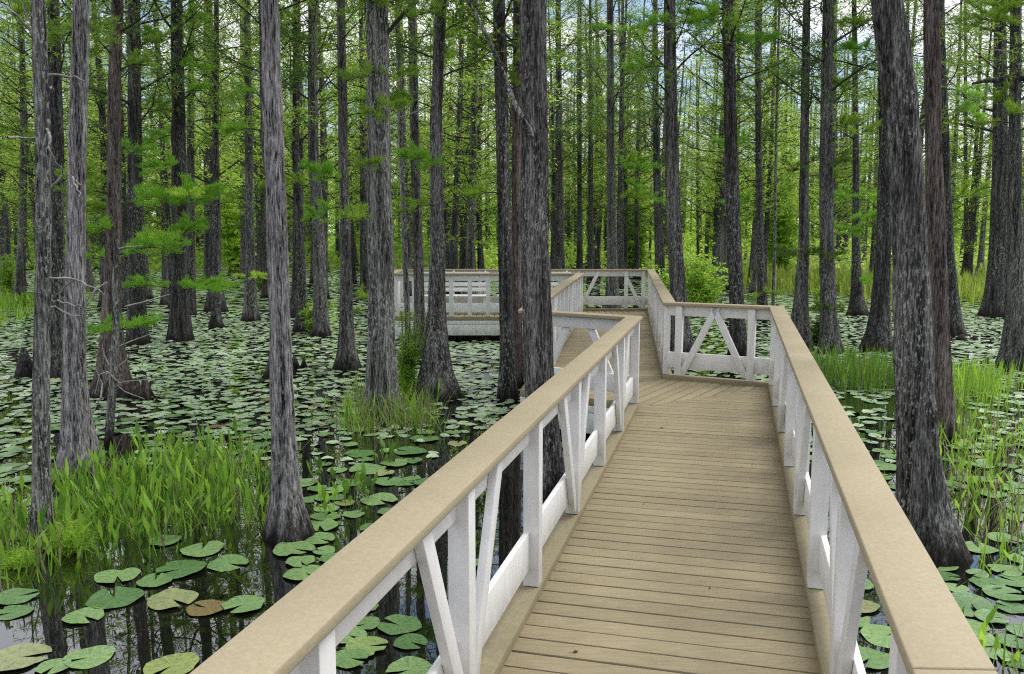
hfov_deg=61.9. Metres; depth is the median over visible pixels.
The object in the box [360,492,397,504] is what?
lily pad
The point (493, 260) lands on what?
undergrowth
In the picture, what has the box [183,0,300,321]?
cypress tree
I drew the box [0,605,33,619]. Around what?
lily pad
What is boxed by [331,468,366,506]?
pickerelweed
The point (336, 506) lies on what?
lily pad
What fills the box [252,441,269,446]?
lily pad
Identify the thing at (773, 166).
cypress tree
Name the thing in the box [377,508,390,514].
lily pad
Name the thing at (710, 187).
cypress tree
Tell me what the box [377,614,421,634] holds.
lily pad
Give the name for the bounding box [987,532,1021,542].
lily pad
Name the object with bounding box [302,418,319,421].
lily pad
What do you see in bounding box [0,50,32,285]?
cypress tree
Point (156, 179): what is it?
cypress tree
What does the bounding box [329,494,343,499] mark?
lily pad
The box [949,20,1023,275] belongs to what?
cypress tree
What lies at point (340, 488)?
lily pad
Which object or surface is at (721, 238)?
cypress tree
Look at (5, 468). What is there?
lily pad
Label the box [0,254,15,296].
shrub
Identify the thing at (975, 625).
lily pad
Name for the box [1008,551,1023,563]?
lily pad
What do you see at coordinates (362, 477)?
pickerelweed
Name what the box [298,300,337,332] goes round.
shrub
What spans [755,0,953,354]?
cypress tree
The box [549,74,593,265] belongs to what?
cypress tree
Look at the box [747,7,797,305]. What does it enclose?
cypress tree
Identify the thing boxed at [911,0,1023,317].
cypress tree
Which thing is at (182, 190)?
cypress tree
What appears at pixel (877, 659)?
lily pad
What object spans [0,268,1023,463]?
lily pad carpet
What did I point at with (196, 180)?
cypress tree
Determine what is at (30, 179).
cypress tree
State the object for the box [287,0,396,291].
cypress tree
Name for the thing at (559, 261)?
cypress tree
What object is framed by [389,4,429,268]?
cypress tree
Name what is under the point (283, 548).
lily pad
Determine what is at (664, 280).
shrub
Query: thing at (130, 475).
reeds
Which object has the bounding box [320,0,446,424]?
cypress tree
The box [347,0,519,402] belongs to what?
cypress tree
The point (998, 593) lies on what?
lily pad
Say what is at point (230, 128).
cypress tree
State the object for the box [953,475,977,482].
lily pad
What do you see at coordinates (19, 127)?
cypress tree
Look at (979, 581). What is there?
lily pad
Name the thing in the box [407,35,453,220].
cypress tree
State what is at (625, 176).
cypress tree
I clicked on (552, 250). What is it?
cypress tree
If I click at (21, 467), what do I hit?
lily pad
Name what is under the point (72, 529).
cypress seedling
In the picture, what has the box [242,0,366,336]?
cypress tree
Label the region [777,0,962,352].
cypress tree
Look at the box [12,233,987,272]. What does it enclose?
ground
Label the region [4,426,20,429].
lily pad
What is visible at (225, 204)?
cypress tree
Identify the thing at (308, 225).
cypress tree
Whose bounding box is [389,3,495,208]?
cypress tree
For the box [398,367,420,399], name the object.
young cypress
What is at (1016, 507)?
lily pad
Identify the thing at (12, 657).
lily pad
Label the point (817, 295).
shrub
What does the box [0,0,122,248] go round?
cypress tree
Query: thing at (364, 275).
cypress tree
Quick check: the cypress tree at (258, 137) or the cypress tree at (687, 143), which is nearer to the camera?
the cypress tree at (258, 137)
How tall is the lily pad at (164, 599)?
0.014 m
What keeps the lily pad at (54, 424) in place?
on the water
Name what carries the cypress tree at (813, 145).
on the ground at (226, 268)
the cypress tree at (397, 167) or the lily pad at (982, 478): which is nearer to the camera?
the lily pad at (982, 478)
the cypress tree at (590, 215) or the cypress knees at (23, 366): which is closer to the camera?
the cypress knees at (23, 366)
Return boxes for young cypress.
[395,306,426,398]
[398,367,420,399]
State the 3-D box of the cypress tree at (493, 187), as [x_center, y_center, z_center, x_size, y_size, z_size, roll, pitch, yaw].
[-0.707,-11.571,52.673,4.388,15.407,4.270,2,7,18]
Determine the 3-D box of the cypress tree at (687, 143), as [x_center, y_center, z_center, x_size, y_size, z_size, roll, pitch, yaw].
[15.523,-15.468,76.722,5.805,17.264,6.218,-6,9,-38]
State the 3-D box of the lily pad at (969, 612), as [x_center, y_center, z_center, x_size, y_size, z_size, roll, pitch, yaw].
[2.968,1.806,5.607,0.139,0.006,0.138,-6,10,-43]
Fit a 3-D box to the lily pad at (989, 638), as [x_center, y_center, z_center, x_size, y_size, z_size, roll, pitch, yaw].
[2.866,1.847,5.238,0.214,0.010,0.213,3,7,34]
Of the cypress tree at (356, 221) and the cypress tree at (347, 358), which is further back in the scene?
the cypress tree at (356, 221)
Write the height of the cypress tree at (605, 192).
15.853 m
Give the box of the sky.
[0,0,1023,232]
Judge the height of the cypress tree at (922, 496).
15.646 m
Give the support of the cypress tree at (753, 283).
on the water
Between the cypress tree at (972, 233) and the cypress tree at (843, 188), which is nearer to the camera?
the cypress tree at (972, 233)
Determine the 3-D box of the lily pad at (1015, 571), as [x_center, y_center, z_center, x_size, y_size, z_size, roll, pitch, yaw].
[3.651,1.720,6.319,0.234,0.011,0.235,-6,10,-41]
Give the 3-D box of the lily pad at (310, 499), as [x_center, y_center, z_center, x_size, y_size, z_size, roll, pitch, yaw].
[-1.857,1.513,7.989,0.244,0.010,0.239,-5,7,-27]
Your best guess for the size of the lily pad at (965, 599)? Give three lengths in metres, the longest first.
0.303 x 0.299 x 0.012 m
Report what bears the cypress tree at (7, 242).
on the water
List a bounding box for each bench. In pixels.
[424,271,489,313]
[497,271,570,296]
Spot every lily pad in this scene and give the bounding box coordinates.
[0,419,12,422]
[0,439,12,442]
[0,452,16,456]
[0,466,11,472]
[0,470,16,473]
[0,478,10,483]
[0,488,14,494]
[0,588,39,604]
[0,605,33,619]
[0,643,51,670]
[1,463,23,466]
[2,446,21,450]
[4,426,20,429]
[8,449,24,452]
[8,475,31,483]
[9,440,27,443]
[11,465,28,470]
[34,658,70,673]
[51,423,59,426]
[61,607,103,622]
[63,645,114,668]
[85,586,144,608]
[93,416,105,419]
[94,567,140,582]
[114,429,126,431]
[121,417,138,420]
[125,427,142,430]
[136,573,172,586]
[143,652,198,673]
[147,441,162,445]
[147,588,198,609]
[150,535,180,545]
[156,560,206,578]
[164,414,181,416]
[166,429,183,432]
[168,425,186,429]
[175,432,194,437]
[179,540,223,556]
[186,599,223,615]
[195,435,213,439]
[207,554,248,571]
[210,425,226,427]
[221,595,264,612]
[225,422,243,425]
[231,424,247,427]
[242,421,256,424]
[244,445,259,448]
[246,429,264,432]
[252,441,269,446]
[253,434,270,439]
[273,541,314,555]
[283,564,319,579]
[285,555,314,566]
[300,478,317,486]
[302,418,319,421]
[303,494,322,502]
[304,532,334,543]
[307,485,327,490]
[309,511,340,519]
[311,518,338,530]
[313,503,338,511]
[313,545,334,554]
[315,462,331,465]
[317,432,333,435]
[319,552,336,561]
[324,485,343,492]
[327,467,346,472]
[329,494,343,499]
[334,499,354,505]
[336,479,359,485]
[336,649,368,667]
[340,626,366,642]
[342,442,357,445]
[343,510,364,517]
[344,450,373,456]
[346,636,387,655]
[349,463,385,473]
[357,616,379,628]
[358,457,373,460]
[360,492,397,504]
[360,523,372,529]
[372,477,402,485]
[374,469,393,475]
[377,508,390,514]
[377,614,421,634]
[380,458,407,465]
[386,656,431,673]
[391,478,416,485]
[393,633,427,648]
[394,446,426,454]
[403,475,420,480]
[404,457,421,462]
[409,435,438,441]
[410,478,427,484]
[418,430,434,433]
[445,430,461,433]
[448,441,466,445]
[858,646,889,668]
[859,616,869,626]
[860,624,890,647]
[861,599,879,612]
[865,578,873,588]
[866,430,884,433]
[872,448,892,453]
[874,460,885,464]
[876,463,895,469]
[880,454,895,457]
[882,474,892,479]
[937,566,958,570]
[938,570,960,580]
[946,480,966,488]
[946,583,969,591]
[951,591,997,609]
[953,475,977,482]
[960,608,974,616]
[965,460,993,467]
[965,541,999,553]
[966,568,988,577]
[966,618,989,630]
[969,576,1005,588]
[972,476,1000,482]
[974,608,1009,622]
[974,631,994,645]
[976,489,1006,497]
[982,585,1023,599]
[984,646,1013,660]
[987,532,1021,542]
[987,564,1022,576]
[994,600,1023,612]
[995,574,1023,586]
[997,463,1017,467]
[998,634,1023,648]
[1004,481,1023,487]
[1004,486,1023,493]
[1005,657,1023,668]
[1006,504,1023,511]
[1006,623,1023,636]
[1007,513,1022,520]
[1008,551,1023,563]
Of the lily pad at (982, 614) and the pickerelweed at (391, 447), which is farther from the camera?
the pickerelweed at (391, 447)
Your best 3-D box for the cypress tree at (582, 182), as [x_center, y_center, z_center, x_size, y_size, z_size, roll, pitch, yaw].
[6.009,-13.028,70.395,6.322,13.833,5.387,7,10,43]
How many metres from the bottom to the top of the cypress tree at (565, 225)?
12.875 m
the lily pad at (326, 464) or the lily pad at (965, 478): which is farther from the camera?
the lily pad at (326, 464)
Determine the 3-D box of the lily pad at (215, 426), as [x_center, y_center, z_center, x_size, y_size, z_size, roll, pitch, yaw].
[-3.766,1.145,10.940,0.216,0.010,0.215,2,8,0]
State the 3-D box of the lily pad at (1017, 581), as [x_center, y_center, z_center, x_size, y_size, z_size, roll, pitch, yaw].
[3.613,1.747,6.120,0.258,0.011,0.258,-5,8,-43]
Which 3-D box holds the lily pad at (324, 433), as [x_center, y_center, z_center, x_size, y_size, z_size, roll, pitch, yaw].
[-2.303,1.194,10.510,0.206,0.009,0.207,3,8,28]
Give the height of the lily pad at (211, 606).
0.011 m
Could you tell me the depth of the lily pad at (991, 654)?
5.05 m
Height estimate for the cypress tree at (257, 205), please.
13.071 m
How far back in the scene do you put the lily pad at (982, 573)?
6.25 m
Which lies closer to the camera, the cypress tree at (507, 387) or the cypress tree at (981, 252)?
the cypress tree at (507, 387)
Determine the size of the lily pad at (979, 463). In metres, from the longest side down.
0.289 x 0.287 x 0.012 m
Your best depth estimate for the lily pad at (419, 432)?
10.61 m
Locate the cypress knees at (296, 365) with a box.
[292,356,307,368]
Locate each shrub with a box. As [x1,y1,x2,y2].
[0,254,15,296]
[256,271,261,288]
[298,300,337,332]
[639,242,728,303]
[658,272,669,291]
[809,287,840,310]
[810,315,841,343]
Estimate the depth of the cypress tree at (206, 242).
40.82 m
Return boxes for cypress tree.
[0,0,31,255]
[0,0,69,250]
[0,0,71,305]
[0,0,107,552]
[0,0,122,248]
[0,0,131,378]
[0,0,141,207]
[0,0,198,306]
[0,2,32,217]
[0,2,66,275]
[0,3,107,241]
[0,6,32,274]
[0,15,64,285]
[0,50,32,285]
[0,52,34,241]
[1,4,33,269]
[2,50,34,266]
[3,48,68,210]
[7,5,126,291]
[23,0,125,486]
[25,0,213,345]
[46,0,192,399]
[61,0,169,308]
[61,56,106,273]
[63,1,171,298]
[64,76,106,245]
[66,41,126,247]
[86,2,151,229]
[86,41,126,279]
[87,0,209,308]
[87,40,170,202]
[87,111,100,269]
[88,47,142,183]
[94,0,244,304]
[99,93,168,229]
[102,0,326,311]
[121,0,244,342]
[122,0,259,315]
[124,20,227,219]
[142,0,259,327]
[142,101,160,265]
[159,56,203,205]
[165,74,239,224]
[171,0,341,378]
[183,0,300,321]
[184,0,243,279]
[186,0,291,278]
[194,60,239,217]
[194,70,232,214]
[194,75,203,258]
[196,0,407,317]
[197,46,238,218]
[203,0,265,215]
[213,0,307,297]
[219,1,287,283]
[225,4,308,219]
[225,61,265,227]
[229,48,265,272]
[232,13,303,205]
[233,28,309,242]
[234,0,363,332]
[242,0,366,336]
[253,0,409,298]
[254,0,433,371]
[255,58,319,230]
[260,0,315,543]
[281,40,309,267]
[283,77,334,183]
[283,86,336,260]
[284,3,356,282]
[286,23,394,271]
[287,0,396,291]
[287,3,359,283]
[288,24,355,269]
[290,86,336,262]
[301,0,418,299]
[303,105,328,255]
[307,0,425,209]
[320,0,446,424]
[327,80,353,211]
[328,0,425,236]
[328,105,356,235]
[330,4,464,295]
[330,21,408,239]
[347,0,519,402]
[347,4,430,240]
[360,1,420,355]
[361,0,489,359]
[367,25,444,268]
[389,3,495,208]
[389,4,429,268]
[390,0,512,293]
[391,7,496,287]
[392,0,568,293]
[392,112,421,249]
[396,17,454,212]
[406,6,510,268]
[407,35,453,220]
[408,2,494,268]
[408,61,454,222]
[415,0,599,399]
[419,95,429,255]
[420,62,453,217]
[421,33,485,242]
[423,0,508,281]
[435,0,595,388]
[442,0,510,281]
[445,71,496,262]
[446,3,584,246]
[447,0,594,207]
[466,0,564,498]
[476,86,495,234]
[479,15,553,213]
[481,53,511,232]
[483,22,512,201]
[496,2,602,227]
[508,0,624,286]
[546,1,583,268]
[547,0,618,276]
[548,0,618,268]
[548,0,632,280]
[548,0,659,243]
[548,70,572,222]
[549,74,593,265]
[549,110,572,237]
[550,99,587,256]
[551,0,660,268]
[555,31,618,263]
[559,0,686,307]
[564,35,614,268]
[564,40,617,268]
[573,0,662,288]
[576,22,663,268]
[577,0,661,280]
[582,1,680,277]
[583,89,618,247]
[585,84,618,266]
[594,0,665,279]
[602,61,664,276]
[604,18,646,189]
[605,0,760,352]
[606,0,700,278]
[617,39,687,264]
[640,71,703,254]
[642,64,699,246]
[642,106,665,265]
[643,0,826,356]
[643,0,842,291]
[645,39,716,269]
[649,100,698,263]
[662,40,719,266]
[677,0,793,275]
[677,0,798,275]
[677,65,716,233]
[678,0,820,320]
[679,9,750,267]
[680,58,720,251]
[681,61,711,259]
[686,35,750,220]
[687,0,792,288]
[692,75,742,231]
[696,0,814,292]
[710,0,816,238]
[721,2,799,284]
[734,0,870,351]
[737,1,818,289]
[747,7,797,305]
[749,25,819,211]
[749,93,811,264]
[754,5,818,270]
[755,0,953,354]
[765,0,878,239]
[775,0,922,315]
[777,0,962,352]
[780,36,874,249]
[782,72,851,240]
[784,34,878,224]
[795,0,988,240]
[795,81,819,249]
[796,3,867,240]
[797,96,819,249]
[809,76,866,232]
[810,52,872,259]
[835,124,864,238]
[837,2,992,251]
[837,31,878,276]
[842,0,972,235]
[842,78,875,225]
[847,28,878,263]
[849,0,1009,336]
[859,50,924,263]
[871,0,973,567]
[911,0,959,442]
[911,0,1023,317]
[917,0,992,242]
[919,2,1023,283]
[921,1,1009,271]
[923,40,963,168]
[940,0,1023,371]
[948,8,1023,279]
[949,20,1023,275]
[961,19,1023,231]
[972,14,1023,239]
[983,48,1023,237]
[985,67,1023,246]
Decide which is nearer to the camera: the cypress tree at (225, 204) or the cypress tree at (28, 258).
the cypress tree at (225, 204)
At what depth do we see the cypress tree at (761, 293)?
23.36 m
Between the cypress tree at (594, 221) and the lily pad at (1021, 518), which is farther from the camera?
the cypress tree at (594, 221)
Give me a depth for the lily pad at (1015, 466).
9.09 m
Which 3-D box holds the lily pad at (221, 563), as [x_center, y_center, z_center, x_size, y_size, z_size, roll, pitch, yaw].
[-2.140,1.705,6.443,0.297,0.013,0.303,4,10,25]
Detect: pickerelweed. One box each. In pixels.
[130,420,149,448]
[307,455,334,483]
[312,482,337,516]
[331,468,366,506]
[336,396,355,414]
[356,461,377,497]
[374,436,396,462]
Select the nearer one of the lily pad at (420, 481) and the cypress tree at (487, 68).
the lily pad at (420, 481)
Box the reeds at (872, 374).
[809,337,962,395]
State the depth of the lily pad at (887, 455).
9.51 m
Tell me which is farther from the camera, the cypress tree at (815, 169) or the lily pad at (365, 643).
the cypress tree at (815, 169)
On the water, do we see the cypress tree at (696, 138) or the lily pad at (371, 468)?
the lily pad at (371, 468)
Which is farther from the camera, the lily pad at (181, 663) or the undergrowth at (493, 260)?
the undergrowth at (493, 260)
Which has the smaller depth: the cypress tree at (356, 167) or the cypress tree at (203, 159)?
the cypress tree at (356, 167)
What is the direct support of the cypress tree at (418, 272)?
on the water
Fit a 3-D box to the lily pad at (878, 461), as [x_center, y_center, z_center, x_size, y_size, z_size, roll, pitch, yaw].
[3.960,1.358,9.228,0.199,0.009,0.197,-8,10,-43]
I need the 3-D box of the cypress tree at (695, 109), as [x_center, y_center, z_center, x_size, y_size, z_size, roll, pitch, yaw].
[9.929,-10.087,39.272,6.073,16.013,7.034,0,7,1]
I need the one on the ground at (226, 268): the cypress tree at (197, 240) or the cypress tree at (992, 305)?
the cypress tree at (197, 240)
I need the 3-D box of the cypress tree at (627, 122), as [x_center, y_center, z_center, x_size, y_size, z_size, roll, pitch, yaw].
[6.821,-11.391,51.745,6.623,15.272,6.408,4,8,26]
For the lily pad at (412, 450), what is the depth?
9.75 m
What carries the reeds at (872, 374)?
on the water
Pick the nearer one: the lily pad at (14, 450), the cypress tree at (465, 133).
the lily pad at (14, 450)
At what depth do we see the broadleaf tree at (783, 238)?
45.04 m
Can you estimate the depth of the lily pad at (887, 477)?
8.69 m
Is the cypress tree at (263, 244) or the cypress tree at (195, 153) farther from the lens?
the cypress tree at (195, 153)
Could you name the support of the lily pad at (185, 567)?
on the water
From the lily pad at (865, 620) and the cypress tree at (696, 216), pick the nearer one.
the lily pad at (865, 620)
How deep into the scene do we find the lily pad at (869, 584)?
6.03 m
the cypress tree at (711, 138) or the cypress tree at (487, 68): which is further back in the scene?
the cypress tree at (711, 138)
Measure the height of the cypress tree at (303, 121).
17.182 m
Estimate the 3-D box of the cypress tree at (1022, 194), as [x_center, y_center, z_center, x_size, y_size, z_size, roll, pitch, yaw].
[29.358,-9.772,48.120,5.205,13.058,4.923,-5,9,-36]
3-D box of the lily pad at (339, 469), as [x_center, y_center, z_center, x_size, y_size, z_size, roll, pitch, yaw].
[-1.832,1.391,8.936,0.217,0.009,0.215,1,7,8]
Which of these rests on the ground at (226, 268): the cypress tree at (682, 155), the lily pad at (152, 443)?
the cypress tree at (682, 155)
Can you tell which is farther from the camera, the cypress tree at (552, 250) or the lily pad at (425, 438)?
the cypress tree at (552, 250)
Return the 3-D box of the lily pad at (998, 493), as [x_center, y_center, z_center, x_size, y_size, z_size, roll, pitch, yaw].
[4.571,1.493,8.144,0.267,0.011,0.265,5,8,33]
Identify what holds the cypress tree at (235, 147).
on the water
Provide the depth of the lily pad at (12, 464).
9.14 m
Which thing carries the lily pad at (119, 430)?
on the water
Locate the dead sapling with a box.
[92,239,169,444]
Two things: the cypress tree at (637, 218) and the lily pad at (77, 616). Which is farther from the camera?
the cypress tree at (637, 218)
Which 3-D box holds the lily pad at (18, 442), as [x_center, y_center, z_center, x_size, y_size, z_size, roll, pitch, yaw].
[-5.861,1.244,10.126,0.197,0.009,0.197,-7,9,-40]
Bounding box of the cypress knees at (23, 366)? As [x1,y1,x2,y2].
[14,348,31,377]
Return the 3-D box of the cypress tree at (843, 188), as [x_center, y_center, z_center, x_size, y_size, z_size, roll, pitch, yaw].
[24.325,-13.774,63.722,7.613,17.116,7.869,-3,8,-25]
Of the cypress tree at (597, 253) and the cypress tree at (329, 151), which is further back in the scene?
the cypress tree at (329, 151)
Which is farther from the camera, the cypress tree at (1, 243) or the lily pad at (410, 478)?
the cypress tree at (1, 243)
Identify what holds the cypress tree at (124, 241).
on the water
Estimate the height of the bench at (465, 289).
1.018 m
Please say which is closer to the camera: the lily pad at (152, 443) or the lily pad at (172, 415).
the lily pad at (152, 443)
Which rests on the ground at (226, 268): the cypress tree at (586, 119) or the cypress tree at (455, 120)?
the cypress tree at (586, 119)
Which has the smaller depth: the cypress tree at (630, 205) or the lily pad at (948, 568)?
the lily pad at (948, 568)
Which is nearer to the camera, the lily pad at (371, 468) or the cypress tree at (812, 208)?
the lily pad at (371, 468)
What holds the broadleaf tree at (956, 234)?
on the water
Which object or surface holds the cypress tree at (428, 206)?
on the ground at (226, 268)
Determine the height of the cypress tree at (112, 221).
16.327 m
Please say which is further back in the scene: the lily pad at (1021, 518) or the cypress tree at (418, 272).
the cypress tree at (418, 272)
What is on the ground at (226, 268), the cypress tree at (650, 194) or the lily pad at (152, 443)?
the cypress tree at (650, 194)
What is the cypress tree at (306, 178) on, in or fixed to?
on the ground at (226, 268)
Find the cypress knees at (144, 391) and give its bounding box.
[124,376,154,400]
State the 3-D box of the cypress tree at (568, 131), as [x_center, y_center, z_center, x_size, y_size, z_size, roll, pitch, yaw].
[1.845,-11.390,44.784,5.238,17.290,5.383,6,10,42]
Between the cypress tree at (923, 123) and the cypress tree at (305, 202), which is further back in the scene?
the cypress tree at (305, 202)
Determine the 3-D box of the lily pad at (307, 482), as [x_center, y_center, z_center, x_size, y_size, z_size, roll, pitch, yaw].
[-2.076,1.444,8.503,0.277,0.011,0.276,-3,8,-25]
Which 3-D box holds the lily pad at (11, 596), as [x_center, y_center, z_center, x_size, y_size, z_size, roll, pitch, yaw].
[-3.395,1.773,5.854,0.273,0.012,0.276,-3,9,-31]
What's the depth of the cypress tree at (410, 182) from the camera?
50.74 m
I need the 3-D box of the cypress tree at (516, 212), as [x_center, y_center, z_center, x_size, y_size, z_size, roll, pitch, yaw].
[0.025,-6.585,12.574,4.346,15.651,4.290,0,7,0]
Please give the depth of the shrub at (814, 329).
18.82 m
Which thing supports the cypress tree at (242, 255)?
on the water
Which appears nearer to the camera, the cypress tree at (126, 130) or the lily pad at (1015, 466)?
the lily pad at (1015, 466)
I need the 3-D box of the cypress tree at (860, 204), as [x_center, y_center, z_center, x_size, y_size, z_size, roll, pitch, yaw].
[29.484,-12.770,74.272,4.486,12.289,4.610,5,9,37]
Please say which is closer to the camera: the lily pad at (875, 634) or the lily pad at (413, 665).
the lily pad at (413, 665)
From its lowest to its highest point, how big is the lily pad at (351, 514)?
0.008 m
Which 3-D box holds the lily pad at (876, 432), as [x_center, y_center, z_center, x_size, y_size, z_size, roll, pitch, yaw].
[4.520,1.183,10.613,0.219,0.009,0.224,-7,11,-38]
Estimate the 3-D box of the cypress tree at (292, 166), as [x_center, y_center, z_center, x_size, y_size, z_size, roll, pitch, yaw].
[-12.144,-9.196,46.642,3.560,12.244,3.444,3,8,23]
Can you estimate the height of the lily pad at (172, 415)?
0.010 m
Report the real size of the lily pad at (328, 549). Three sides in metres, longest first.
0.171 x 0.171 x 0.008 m
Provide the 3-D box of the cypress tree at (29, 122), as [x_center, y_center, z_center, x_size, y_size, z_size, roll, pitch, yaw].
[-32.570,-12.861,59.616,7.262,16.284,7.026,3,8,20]
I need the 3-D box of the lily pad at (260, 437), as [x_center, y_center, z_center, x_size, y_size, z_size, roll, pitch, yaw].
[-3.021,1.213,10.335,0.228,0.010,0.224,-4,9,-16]
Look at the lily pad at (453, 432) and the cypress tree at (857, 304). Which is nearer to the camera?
the lily pad at (453, 432)
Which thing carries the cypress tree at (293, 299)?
on the water
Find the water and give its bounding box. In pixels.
[0,265,1023,673]
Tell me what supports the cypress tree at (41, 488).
on the water
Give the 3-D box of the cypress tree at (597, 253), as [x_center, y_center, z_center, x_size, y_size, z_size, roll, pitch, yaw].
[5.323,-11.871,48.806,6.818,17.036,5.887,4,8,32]
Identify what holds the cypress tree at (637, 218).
on the water
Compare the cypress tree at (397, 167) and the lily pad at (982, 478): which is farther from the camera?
the cypress tree at (397, 167)
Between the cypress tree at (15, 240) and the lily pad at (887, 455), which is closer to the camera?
the lily pad at (887, 455)
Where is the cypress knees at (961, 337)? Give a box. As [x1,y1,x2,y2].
[956,334,978,340]
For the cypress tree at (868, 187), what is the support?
on the water
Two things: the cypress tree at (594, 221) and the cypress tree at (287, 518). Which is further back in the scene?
the cypress tree at (594, 221)
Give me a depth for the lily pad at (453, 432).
10.62 m
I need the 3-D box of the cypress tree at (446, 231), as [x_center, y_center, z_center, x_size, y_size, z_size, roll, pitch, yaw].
[-3.299,-7.994,36.347,5.820,12.420,4.739,-2,7,-16]
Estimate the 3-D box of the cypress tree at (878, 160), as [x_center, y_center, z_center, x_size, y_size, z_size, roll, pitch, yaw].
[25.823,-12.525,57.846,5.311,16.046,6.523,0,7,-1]
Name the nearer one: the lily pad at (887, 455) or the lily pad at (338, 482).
the lily pad at (338, 482)
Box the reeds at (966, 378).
[952,353,1023,409]
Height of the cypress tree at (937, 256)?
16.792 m
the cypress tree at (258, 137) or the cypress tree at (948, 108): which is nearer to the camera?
the cypress tree at (258, 137)
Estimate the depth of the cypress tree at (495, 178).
38.01 m
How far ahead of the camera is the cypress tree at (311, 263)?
40.37 m
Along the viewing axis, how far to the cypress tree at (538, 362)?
7.84 m
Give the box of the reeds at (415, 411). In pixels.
[314,366,457,437]
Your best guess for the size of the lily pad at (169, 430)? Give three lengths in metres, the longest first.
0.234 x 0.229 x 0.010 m
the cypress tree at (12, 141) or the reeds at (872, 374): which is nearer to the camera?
the reeds at (872, 374)
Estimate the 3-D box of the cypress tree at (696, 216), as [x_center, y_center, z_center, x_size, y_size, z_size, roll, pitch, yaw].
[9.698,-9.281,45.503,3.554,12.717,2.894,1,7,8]
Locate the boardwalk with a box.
[189,269,997,673]
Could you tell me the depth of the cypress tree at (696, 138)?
63.93 m
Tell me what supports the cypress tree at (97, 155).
on the water
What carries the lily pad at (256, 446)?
on the water
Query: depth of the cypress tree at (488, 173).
68.52 m
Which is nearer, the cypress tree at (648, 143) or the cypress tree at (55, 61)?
the cypress tree at (55, 61)
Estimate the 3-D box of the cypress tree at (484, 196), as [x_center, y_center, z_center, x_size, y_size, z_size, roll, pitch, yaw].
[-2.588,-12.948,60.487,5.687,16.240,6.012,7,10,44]
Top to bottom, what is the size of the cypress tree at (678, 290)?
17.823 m
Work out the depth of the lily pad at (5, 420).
11.24 m
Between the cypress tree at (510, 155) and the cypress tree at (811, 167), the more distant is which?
the cypress tree at (811, 167)
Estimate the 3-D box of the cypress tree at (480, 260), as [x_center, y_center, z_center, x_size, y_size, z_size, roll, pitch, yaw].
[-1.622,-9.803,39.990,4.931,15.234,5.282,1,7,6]
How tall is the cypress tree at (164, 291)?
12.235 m
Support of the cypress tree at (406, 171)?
on the water
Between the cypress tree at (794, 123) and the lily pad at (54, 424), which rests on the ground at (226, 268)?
the cypress tree at (794, 123)
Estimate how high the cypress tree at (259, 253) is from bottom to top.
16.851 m
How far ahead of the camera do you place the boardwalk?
4.63 m
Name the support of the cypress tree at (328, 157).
on the ground at (226, 268)
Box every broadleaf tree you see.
[195,148,257,274]
[604,178,665,268]
[687,152,754,263]
[740,115,846,272]
[923,118,973,263]
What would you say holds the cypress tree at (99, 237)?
on the water
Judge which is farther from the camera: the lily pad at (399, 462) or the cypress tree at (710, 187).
the cypress tree at (710, 187)
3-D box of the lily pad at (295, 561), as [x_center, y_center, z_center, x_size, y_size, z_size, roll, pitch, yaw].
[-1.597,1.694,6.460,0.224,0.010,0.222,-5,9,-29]
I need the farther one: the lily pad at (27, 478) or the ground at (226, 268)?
the ground at (226, 268)
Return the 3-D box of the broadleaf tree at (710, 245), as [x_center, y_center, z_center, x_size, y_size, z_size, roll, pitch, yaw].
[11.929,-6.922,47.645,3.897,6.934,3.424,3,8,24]
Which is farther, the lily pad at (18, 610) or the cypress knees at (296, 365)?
the cypress knees at (296, 365)
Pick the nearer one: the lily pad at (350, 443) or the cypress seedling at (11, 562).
the cypress seedling at (11, 562)
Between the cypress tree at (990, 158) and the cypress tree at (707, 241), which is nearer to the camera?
the cypress tree at (990, 158)
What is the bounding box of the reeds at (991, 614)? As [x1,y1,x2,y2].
[882,389,1023,673]
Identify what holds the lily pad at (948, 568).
on the water
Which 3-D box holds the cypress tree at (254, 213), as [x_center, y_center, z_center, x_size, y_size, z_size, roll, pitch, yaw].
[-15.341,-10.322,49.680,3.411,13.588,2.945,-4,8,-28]
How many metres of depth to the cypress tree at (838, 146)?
44.52 m
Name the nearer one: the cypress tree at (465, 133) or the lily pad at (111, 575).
the lily pad at (111, 575)
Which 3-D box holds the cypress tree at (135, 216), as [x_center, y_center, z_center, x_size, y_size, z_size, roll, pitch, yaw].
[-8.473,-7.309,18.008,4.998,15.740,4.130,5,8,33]
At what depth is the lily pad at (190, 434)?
10.49 m
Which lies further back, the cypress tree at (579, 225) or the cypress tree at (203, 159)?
the cypress tree at (203, 159)
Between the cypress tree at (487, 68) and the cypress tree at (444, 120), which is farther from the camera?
the cypress tree at (444, 120)
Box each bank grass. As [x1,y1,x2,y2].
[0,285,96,324]
[646,257,987,304]
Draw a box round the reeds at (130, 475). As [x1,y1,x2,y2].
[0,416,312,591]
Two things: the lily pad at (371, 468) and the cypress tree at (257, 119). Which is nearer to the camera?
the lily pad at (371, 468)
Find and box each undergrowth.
[0,54,1023,264]
[10,217,476,272]
[458,212,988,270]
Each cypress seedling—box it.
[0,543,44,572]
[42,518,109,556]
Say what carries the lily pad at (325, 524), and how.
on the water
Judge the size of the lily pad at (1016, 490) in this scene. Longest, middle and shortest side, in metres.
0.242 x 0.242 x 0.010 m
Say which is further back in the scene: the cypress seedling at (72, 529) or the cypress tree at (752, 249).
the cypress tree at (752, 249)
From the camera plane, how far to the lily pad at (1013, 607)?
5.70 m
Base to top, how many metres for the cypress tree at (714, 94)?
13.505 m
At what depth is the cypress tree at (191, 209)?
24.58 m
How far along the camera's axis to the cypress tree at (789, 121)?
47.90 m
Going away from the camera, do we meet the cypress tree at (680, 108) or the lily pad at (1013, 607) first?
the lily pad at (1013, 607)
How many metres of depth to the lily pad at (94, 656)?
5.03 m

